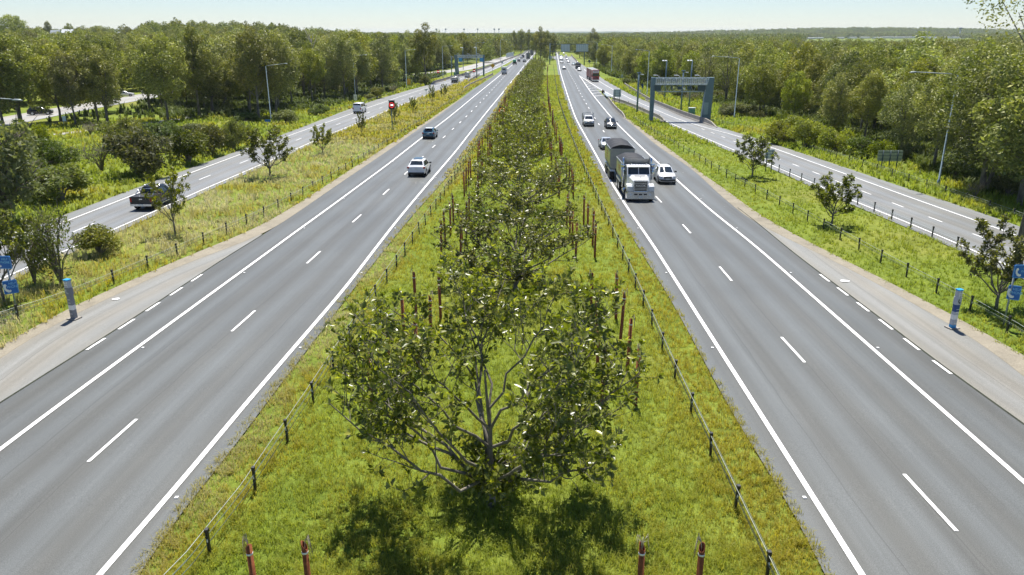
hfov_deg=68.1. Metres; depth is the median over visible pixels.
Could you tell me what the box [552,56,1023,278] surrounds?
ramp road
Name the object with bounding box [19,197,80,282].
fig tree
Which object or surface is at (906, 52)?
woodland
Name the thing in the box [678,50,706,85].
eucalyptus tree
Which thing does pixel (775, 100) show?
eucalyptus tree
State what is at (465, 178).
pipe post
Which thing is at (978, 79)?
eucalyptus tree
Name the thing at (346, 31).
eucalyptus tree
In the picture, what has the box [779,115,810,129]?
shrub
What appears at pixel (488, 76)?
concrete barrier
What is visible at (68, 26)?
hill tree
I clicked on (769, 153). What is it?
road sign
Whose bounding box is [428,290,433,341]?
pipe post
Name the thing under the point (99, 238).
shrub
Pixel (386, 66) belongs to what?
eucalyptus tree
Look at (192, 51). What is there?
eucalyptus tree
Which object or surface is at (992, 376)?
parking bay
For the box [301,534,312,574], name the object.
pipe post
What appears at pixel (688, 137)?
grass
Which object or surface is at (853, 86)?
eucalyptus tree
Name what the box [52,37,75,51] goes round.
eucalyptus tree
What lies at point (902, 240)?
grass
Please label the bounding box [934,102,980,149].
eucalyptus tree
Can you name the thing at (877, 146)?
shrub
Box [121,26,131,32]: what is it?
hill tree
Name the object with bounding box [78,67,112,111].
eucalyptus tree
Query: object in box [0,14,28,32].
hill tree
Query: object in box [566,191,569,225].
pipe post
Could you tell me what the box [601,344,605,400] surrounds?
pipe post
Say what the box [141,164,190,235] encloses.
fig tree
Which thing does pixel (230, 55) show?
eucalyptus tree
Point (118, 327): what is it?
road seam
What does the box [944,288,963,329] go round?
help phone
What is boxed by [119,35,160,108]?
eucalyptus tree
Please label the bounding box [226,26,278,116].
eucalyptus tree
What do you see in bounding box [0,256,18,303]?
help phone sign
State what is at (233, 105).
undergrowth
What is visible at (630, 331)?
pipe post
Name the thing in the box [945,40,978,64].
eucalyptus tree
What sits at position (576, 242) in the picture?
pipe post
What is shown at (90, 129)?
shrub
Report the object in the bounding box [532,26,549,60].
eucalyptus tree
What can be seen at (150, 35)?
eucalyptus tree
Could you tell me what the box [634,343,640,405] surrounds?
pipe post
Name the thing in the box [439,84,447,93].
fig tree
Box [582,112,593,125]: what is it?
tray ute
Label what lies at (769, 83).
eucalyptus tree
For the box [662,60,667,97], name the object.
floodlight pole
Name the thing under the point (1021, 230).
eucalyptus tree
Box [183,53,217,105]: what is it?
eucalyptus tree
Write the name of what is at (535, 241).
fig tree
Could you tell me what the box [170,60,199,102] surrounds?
eucalyptus tree
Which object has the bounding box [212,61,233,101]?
eucalyptus tree
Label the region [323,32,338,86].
eucalyptus tree
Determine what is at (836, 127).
shrub
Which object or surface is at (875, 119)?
eucalyptus tree
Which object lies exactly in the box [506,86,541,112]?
fig tree
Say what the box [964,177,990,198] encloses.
shrub
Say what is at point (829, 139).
shrub
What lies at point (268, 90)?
street light
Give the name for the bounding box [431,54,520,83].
concrete barrier
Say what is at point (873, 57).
eucalyptus tree
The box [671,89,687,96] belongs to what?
shrub
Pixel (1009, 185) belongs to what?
shrub
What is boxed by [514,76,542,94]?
fig tree
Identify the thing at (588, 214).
pipe post
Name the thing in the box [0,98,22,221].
street light
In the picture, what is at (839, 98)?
eucalyptus tree
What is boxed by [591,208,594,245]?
pipe post
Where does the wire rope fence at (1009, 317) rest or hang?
on the ground at (548, 69)
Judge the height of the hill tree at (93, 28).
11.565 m
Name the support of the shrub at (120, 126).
on the ground at (548, 69)
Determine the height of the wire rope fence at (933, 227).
1.729 m
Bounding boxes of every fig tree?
[0,208,35,301]
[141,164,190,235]
[239,124,295,175]
[309,123,332,151]
[319,238,664,508]
[356,111,366,132]
[388,103,399,121]
[409,97,416,109]
[428,85,434,100]
[430,182,601,289]
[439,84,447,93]
[465,143,589,212]
[470,119,561,172]
[486,106,554,150]
[487,100,552,133]
[502,83,543,104]
[504,93,546,123]
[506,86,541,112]
[513,80,544,96]
[514,72,541,85]
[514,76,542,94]
[515,69,543,86]
[520,70,546,81]
[521,66,545,78]
[522,64,544,74]
[524,63,543,69]
[525,61,543,70]
[732,133,779,177]
[809,171,862,224]
[955,213,1023,308]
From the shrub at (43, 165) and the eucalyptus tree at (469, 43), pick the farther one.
the eucalyptus tree at (469, 43)
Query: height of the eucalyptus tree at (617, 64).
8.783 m
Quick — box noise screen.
[506,52,513,57]
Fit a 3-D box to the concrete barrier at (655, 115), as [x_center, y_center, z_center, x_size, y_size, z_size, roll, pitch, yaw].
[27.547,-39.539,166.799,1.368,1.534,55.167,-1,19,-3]
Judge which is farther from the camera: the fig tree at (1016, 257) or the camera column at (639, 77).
the camera column at (639, 77)
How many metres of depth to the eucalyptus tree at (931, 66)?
106.27 m
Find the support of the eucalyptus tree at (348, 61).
on the ground at (548, 69)
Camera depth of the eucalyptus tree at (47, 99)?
139.19 m
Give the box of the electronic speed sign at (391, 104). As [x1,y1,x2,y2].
[388,100,394,128]
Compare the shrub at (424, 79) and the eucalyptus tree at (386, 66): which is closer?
the eucalyptus tree at (386, 66)
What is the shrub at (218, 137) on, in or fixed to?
on the ground at (548, 69)
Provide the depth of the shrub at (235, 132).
102.22 m
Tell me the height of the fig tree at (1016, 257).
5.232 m
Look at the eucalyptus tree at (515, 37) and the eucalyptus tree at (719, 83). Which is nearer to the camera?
the eucalyptus tree at (719, 83)
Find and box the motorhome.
[501,67,507,73]
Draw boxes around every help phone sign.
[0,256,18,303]
[1002,265,1023,326]
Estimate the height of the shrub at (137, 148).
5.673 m
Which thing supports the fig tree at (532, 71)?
on the ground at (548, 69)
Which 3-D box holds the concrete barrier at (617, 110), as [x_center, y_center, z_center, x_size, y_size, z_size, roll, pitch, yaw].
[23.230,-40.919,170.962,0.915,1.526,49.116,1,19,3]
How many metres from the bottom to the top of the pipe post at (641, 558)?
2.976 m
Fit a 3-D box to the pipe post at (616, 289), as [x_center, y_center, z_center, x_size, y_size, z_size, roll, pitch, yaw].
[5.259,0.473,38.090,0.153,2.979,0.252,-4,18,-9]
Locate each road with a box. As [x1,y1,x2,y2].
[0,50,536,574]
[0,56,512,125]
[0,56,517,280]
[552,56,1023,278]
[556,52,1023,574]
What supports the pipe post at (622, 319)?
on the ground at (548, 69)
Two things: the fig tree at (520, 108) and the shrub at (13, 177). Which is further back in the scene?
the fig tree at (520, 108)
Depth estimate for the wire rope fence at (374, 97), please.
193.07 m
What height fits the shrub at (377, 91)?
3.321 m
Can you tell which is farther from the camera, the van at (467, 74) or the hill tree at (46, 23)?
the hill tree at (46, 23)
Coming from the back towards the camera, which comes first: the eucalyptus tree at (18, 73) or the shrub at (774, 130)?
the eucalyptus tree at (18, 73)
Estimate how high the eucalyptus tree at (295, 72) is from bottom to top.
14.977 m
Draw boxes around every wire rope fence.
[0,87,468,320]
[164,84,514,574]
[335,83,421,110]
[553,65,779,574]
[634,116,1023,332]
[709,118,1022,217]
[778,165,959,246]
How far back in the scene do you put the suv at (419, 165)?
80.84 m
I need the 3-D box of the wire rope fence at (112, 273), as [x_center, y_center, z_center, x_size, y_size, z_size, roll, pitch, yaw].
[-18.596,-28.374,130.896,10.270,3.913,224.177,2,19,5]
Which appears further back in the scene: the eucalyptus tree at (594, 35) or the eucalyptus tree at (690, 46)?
the eucalyptus tree at (594, 35)
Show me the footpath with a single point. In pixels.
(98, 128)
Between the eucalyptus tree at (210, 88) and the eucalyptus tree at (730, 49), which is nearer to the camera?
the eucalyptus tree at (210, 88)
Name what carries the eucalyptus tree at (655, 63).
on the ground at (548, 69)
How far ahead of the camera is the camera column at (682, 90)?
161.00 m
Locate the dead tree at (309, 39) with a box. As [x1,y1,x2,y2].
[304,29,315,93]
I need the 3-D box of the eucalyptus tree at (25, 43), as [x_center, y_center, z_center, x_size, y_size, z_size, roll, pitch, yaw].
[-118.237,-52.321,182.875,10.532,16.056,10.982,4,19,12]
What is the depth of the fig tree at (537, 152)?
82.09 m
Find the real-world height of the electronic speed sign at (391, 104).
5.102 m
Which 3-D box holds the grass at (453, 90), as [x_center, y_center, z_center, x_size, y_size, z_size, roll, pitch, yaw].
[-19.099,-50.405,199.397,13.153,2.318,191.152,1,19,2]
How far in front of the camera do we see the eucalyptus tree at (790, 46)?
174.36 m
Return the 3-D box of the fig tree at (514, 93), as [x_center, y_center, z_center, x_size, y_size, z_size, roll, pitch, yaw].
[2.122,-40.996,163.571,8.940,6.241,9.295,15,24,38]
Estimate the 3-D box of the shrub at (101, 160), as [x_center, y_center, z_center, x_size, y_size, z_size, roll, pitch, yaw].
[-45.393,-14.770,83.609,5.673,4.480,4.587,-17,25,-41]
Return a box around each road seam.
[0,234,262,402]
[738,208,1023,423]
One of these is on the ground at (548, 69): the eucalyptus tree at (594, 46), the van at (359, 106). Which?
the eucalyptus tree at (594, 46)
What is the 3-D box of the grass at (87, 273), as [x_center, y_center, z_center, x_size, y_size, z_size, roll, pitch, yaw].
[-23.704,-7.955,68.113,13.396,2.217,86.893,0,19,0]
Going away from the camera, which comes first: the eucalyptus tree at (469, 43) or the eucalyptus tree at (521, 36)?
the eucalyptus tree at (469, 43)
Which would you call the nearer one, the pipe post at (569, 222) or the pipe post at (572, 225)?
the pipe post at (572, 225)
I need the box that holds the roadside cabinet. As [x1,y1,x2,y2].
[688,107,694,113]
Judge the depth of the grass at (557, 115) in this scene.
103.73 m
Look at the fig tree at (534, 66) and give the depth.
293.22 m
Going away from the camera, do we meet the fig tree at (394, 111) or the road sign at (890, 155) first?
the road sign at (890, 155)
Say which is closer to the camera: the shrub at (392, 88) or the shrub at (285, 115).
the shrub at (285, 115)
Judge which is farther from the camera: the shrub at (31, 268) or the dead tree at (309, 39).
the dead tree at (309, 39)
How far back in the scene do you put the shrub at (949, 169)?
78.44 m
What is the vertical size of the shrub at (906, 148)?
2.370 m
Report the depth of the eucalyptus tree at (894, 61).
126.09 m
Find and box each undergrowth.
[1,63,454,121]
[593,62,1023,194]
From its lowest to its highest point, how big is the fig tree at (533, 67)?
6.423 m
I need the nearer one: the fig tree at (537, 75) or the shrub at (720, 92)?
the shrub at (720, 92)
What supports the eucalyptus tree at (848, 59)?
on the ground at (548, 69)
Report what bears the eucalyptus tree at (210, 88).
on the ground at (548, 69)
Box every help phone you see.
[63,278,81,319]
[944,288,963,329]
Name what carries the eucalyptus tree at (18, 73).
on the ground at (548, 69)
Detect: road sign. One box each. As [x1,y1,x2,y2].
[613,89,620,102]
[765,149,774,171]
[877,150,902,166]
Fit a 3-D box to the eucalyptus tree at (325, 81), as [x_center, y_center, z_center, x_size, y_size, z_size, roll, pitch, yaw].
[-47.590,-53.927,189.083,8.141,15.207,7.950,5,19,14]
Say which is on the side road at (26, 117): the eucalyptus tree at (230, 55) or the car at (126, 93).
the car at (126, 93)
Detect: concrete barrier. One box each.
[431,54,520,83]
[463,73,492,88]
[607,96,625,118]
[612,97,665,121]
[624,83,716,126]
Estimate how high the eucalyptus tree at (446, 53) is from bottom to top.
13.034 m
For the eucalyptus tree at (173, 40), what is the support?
on the ground at (548, 69)
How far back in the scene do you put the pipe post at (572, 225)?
52.19 m
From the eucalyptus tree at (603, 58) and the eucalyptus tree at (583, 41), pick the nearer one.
the eucalyptus tree at (603, 58)
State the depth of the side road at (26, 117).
175.51 m
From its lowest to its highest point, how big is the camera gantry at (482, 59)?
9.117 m
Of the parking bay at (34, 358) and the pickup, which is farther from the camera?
the pickup
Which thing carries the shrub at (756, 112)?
on the ground at (548, 69)
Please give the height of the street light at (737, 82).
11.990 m
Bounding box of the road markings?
[0,53,1023,574]
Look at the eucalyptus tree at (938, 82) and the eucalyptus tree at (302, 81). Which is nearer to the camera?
the eucalyptus tree at (938, 82)
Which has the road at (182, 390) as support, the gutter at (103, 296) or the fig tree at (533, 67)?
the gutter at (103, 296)
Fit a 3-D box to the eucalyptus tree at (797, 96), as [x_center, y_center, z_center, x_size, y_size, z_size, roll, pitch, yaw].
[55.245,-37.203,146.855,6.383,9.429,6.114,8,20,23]
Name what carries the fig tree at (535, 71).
on the ground at (548, 69)
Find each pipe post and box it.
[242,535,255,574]
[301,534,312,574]
[398,291,405,335]
[411,268,417,318]
[411,315,419,368]
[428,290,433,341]
[437,271,441,319]
[438,218,441,256]
[442,208,445,241]
[448,200,451,234]
[452,194,454,222]
[462,171,464,195]
[465,166,466,191]
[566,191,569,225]
[569,202,570,232]
[570,210,573,243]
[575,219,577,256]
[583,195,584,224]
[587,200,589,233]
[588,269,592,315]
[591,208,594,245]
[593,219,596,257]
[596,331,599,364]
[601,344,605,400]
[614,270,617,318]
[619,288,627,340]
[626,315,634,371]
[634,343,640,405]
[635,534,649,574]
[693,533,704,574]
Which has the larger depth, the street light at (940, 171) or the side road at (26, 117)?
the side road at (26, 117)
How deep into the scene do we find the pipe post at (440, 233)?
49.09 m
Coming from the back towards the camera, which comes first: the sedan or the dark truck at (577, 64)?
the dark truck at (577, 64)
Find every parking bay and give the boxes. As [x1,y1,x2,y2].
[0,234,261,401]
[757,223,1023,424]
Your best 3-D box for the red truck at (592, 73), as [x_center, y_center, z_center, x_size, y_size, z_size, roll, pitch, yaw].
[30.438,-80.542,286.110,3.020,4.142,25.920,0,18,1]
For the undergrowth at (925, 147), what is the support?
on the ground at (548, 69)
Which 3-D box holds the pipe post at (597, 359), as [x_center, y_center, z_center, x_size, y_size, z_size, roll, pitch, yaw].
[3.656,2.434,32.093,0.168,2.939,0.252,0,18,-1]
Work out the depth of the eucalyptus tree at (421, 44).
262.73 m
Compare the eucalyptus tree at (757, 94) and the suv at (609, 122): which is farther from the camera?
the eucalyptus tree at (757, 94)
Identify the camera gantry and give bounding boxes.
[454,54,484,75]
[649,75,714,121]
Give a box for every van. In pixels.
[352,102,366,112]
[464,72,470,77]
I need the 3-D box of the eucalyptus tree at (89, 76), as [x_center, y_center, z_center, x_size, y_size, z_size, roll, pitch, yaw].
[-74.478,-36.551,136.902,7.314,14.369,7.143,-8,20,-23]
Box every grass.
[0,78,445,234]
[0,141,385,347]
[314,78,485,144]
[437,74,605,186]
[604,77,1023,223]
[614,103,716,144]
[663,143,1023,353]
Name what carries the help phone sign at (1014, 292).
on the ground at (548, 69)
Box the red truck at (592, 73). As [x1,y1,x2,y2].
[586,67,599,81]
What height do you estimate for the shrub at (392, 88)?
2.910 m
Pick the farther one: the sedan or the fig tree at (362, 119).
the fig tree at (362, 119)
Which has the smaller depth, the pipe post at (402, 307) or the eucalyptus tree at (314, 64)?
the pipe post at (402, 307)
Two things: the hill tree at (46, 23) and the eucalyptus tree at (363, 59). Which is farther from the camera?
the hill tree at (46, 23)
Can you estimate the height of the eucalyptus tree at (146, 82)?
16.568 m
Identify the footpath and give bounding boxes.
[54,118,185,134]
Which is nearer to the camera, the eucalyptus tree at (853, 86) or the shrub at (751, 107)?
the eucalyptus tree at (853, 86)
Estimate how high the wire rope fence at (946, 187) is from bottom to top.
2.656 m
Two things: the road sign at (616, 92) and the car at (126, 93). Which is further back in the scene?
the car at (126, 93)
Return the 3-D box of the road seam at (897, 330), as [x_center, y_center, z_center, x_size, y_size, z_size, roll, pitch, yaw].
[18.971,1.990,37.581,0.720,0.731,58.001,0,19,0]
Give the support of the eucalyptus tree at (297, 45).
on the ground at (548, 69)
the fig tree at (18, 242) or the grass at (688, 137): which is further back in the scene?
the grass at (688, 137)
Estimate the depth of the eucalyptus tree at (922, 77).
98.22 m
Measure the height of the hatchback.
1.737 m
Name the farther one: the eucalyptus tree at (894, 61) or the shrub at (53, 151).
the eucalyptus tree at (894, 61)
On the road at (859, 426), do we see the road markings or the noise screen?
the road markings
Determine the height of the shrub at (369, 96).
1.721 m
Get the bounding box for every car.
[26,106,53,114]
[121,91,134,95]
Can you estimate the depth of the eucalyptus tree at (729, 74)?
181.25 m
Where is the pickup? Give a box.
[129,183,175,208]
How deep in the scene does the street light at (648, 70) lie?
201.72 m
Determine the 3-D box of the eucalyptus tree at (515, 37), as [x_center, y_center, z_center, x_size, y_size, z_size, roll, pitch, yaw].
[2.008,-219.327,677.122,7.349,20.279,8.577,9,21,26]
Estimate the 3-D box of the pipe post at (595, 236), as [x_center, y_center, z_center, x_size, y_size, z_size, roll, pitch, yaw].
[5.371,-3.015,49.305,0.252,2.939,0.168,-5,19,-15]
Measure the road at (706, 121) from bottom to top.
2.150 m
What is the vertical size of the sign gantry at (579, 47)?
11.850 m
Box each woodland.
[0,17,1023,61]
[1,24,1023,111]
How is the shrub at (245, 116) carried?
on the ground at (548, 69)
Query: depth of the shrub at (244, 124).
112.59 m
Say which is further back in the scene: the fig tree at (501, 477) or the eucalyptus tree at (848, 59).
the eucalyptus tree at (848, 59)
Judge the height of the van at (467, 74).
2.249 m
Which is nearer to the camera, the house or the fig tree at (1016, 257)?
the fig tree at (1016, 257)
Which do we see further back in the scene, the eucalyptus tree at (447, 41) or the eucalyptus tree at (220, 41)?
the eucalyptus tree at (447, 41)
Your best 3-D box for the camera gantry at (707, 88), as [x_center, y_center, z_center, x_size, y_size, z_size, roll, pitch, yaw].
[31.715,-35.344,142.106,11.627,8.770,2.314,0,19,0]
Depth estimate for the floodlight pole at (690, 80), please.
172.24 m
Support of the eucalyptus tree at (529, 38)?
on the ground at (548, 69)
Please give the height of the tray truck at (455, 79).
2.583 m
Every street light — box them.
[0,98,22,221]
[265,63,287,118]
[635,49,649,95]
[711,56,739,118]
[909,71,958,185]
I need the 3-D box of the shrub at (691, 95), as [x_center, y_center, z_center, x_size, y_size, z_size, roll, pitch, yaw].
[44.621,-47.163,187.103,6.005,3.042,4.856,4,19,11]
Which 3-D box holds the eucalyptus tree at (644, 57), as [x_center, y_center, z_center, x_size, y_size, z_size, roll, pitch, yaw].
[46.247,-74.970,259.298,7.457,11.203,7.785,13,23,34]
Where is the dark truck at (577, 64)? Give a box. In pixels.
[575,62,580,67]
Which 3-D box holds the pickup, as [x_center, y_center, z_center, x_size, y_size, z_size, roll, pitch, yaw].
[-31.200,-8.088,66.116,2.300,1.872,5.510,0,17,0]
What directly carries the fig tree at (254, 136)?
on the ground at (548, 69)
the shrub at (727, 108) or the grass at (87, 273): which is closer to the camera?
the grass at (87, 273)
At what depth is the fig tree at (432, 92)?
178.66 m
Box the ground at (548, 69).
[0,31,1023,574]
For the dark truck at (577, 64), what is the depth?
379.63 m
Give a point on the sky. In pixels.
(385, 16)
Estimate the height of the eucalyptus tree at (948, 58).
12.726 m
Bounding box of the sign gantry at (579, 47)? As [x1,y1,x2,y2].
[549,43,588,64]
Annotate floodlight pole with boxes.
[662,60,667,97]
[687,60,692,106]
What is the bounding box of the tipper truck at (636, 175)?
[616,152,656,200]
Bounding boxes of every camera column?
[636,72,643,112]
[680,70,687,109]
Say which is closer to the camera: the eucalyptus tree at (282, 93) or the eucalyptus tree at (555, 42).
the eucalyptus tree at (282, 93)
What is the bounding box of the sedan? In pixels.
[598,137,610,148]
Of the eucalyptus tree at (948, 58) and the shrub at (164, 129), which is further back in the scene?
the eucalyptus tree at (948, 58)
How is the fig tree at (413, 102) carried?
on the ground at (548, 69)
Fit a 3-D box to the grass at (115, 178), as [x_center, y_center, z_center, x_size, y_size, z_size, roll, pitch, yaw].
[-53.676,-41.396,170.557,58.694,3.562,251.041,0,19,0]
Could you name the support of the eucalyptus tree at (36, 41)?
on the ground at (548, 69)
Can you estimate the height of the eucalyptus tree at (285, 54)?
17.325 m
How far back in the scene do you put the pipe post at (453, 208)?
58.32 m
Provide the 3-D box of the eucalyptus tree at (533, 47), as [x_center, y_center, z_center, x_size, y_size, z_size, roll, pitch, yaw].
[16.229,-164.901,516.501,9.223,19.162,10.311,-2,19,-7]
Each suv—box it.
[407,157,430,175]
[422,127,437,138]
[604,117,617,128]
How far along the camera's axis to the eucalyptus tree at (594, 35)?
483.07 m
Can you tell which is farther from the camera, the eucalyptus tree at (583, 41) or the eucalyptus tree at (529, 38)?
the eucalyptus tree at (529, 38)
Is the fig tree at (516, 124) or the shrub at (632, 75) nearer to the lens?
the fig tree at (516, 124)
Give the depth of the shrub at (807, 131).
103.84 m
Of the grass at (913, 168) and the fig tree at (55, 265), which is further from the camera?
the grass at (913, 168)
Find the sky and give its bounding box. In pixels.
[0,0,1023,32]
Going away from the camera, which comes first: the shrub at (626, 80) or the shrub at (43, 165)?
the shrub at (43, 165)
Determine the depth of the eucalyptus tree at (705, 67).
199.15 m
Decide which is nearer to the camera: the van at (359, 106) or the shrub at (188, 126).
the shrub at (188, 126)
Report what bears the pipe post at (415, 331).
on the ground at (548, 69)
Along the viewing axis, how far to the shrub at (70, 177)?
66.58 m
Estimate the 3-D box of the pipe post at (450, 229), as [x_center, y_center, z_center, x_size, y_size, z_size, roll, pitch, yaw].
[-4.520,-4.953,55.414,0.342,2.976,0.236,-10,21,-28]
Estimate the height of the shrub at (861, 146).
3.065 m
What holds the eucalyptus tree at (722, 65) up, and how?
on the ground at (548, 69)
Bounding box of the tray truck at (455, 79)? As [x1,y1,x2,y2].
[450,75,459,82]
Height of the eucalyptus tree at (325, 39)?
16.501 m
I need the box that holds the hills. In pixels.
[505,31,647,32]
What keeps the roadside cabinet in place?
on the ground at (548, 69)
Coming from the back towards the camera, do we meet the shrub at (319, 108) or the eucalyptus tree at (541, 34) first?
the eucalyptus tree at (541, 34)
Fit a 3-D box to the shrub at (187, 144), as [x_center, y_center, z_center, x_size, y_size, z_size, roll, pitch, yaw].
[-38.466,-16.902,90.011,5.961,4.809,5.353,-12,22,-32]
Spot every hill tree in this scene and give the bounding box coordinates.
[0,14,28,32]
[43,20,51,32]
[64,23,72,28]
[86,25,111,33]
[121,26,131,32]
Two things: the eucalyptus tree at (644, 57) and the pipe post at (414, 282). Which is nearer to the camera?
the pipe post at (414, 282)
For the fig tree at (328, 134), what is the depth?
98.05 m
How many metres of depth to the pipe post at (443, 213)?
52.10 m
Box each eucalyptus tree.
[0,30,51,119]
[0,40,28,124]
[9,36,41,102]
[20,42,81,121]
[26,38,51,94]
[46,48,88,123]
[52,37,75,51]
[72,38,112,121]
[76,43,120,122]
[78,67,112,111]
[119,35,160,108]
[128,31,191,120]
[148,32,169,106]
[157,31,179,97]
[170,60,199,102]
[173,25,213,117]
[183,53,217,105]
[184,42,233,110]
[210,36,229,99]
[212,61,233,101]
[222,45,260,109]
[223,36,266,111]
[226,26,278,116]
[239,28,301,111]
[263,55,293,107]
[287,41,300,101]
[294,43,313,95]
[295,30,317,92]
[297,41,325,98]
[306,39,337,97]
[315,35,328,43]
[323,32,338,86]
[327,29,360,93]
[331,29,357,90]
[342,36,371,91]
[368,33,393,86]
[396,44,410,79]
[406,46,425,75]
[407,22,440,73]
[425,54,432,70]
[440,33,453,62]
[440,43,448,65]
[461,41,473,63]
[510,30,517,45]
[516,29,525,46]
[523,29,532,52]
[529,32,540,56]
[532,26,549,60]
[541,30,554,59]
[550,33,557,50]
[572,36,585,57]
[585,28,600,60]
[589,42,598,64]
[595,43,611,65]
[612,54,621,69]
[620,50,637,75]
[634,52,654,79]
[649,42,677,82]
[666,51,681,85]
[675,41,704,82]
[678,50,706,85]
[693,46,722,82]
[711,37,747,99]
[711,53,733,86]
[714,63,736,91]
[725,45,737,55]
[743,63,779,109]
[753,59,781,108]
[759,67,786,107]
[775,43,797,70]
[780,71,813,113]
[817,72,853,128]
[818,50,869,122]
[837,54,893,129]
[841,44,896,116]
[849,68,890,136]
[852,66,897,127]
[874,55,903,121]
[876,77,939,146]
[887,58,937,141]
[894,57,944,135]
[910,60,967,168]
[931,39,1023,191]
[933,54,963,77]
[934,36,1011,165]
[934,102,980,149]
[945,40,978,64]
[964,0,1023,263]
[968,31,1023,205]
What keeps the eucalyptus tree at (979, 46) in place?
on the ground at (548, 69)
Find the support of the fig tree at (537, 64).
on the ground at (548, 69)
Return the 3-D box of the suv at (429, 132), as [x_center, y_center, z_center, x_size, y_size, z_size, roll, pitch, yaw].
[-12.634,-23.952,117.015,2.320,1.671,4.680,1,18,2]
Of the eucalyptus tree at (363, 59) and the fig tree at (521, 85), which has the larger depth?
the eucalyptus tree at (363, 59)
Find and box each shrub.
[0,107,42,218]
[4,151,52,171]
[7,231,50,282]
[10,118,50,146]
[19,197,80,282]
[22,162,93,205]
[27,134,80,164]
[69,220,124,253]
[75,133,112,171]
[80,122,96,133]
[93,115,146,141]
[100,124,174,176]
[140,120,182,142]
[163,125,210,163]
[178,123,210,131]
[193,122,227,156]
[218,118,246,149]
[233,112,258,120]
[239,121,251,138]
[271,107,299,121]
[307,104,331,113]
[364,93,375,99]
[371,87,385,96]
[390,84,399,92]
[418,74,429,83]
[622,78,631,83]
[626,73,637,79]
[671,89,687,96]
[683,92,702,99]
[713,90,724,97]
[718,103,748,116]
[741,104,762,114]
[749,108,768,117]
[762,119,797,143]
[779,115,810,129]
[786,117,826,146]
[817,126,856,152]
[819,123,840,134]
[844,135,874,157]
[867,139,898,155]
[897,143,920,158]
[942,158,972,180]
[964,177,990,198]
[987,170,1020,196]
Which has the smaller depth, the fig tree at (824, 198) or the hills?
the fig tree at (824, 198)
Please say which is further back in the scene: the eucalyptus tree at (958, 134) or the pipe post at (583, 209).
the eucalyptus tree at (958, 134)
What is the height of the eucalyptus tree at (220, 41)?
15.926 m
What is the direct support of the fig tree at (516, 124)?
on the ground at (548, 69)
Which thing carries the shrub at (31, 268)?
on the ground at (548, 69)
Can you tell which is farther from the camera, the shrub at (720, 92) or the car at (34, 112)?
the shrub at (720, 92)
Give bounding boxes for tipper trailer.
[604,138,634,178]
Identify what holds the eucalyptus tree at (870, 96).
on the ground at (548, 69)
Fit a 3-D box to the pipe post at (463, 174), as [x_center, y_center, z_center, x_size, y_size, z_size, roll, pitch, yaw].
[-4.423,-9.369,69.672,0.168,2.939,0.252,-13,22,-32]
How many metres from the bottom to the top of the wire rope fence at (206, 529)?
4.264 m
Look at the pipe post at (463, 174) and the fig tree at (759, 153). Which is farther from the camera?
the fig tree at (759, 153)
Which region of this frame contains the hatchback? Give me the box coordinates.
[654,163,676,182]
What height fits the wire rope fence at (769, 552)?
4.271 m
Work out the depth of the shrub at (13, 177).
57.77 m
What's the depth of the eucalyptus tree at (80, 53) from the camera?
136.27 m
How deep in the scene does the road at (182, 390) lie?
31.33 m
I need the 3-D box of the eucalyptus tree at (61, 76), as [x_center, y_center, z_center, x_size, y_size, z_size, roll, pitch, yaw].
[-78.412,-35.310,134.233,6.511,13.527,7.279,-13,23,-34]
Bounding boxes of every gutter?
[0,97,462,357]
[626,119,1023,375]
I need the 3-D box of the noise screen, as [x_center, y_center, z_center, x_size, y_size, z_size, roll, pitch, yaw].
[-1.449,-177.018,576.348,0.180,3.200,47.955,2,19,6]
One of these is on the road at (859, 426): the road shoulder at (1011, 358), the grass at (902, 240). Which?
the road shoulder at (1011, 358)
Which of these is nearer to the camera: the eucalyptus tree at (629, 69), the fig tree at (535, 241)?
the fig tree at (535, 241)
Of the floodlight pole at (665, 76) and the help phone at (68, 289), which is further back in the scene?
the floodlight pole at (665, 76)
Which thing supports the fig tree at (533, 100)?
on the ground at (548, 69)
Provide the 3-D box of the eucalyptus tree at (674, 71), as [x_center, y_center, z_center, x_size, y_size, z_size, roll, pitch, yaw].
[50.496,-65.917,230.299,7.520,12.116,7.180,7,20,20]
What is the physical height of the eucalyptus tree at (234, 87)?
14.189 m
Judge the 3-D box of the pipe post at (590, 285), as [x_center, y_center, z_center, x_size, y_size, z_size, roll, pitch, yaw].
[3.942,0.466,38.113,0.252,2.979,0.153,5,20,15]
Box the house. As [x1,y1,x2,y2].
[61,29,73,34]
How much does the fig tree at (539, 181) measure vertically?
5.596 m
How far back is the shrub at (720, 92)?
193.19 m
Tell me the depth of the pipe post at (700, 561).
17.58 m
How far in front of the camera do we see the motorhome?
327.25 m
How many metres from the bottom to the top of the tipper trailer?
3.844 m
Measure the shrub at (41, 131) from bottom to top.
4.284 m
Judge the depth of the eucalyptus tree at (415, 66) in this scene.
273.16 m
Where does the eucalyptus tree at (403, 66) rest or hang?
on the ground at (548, 69)

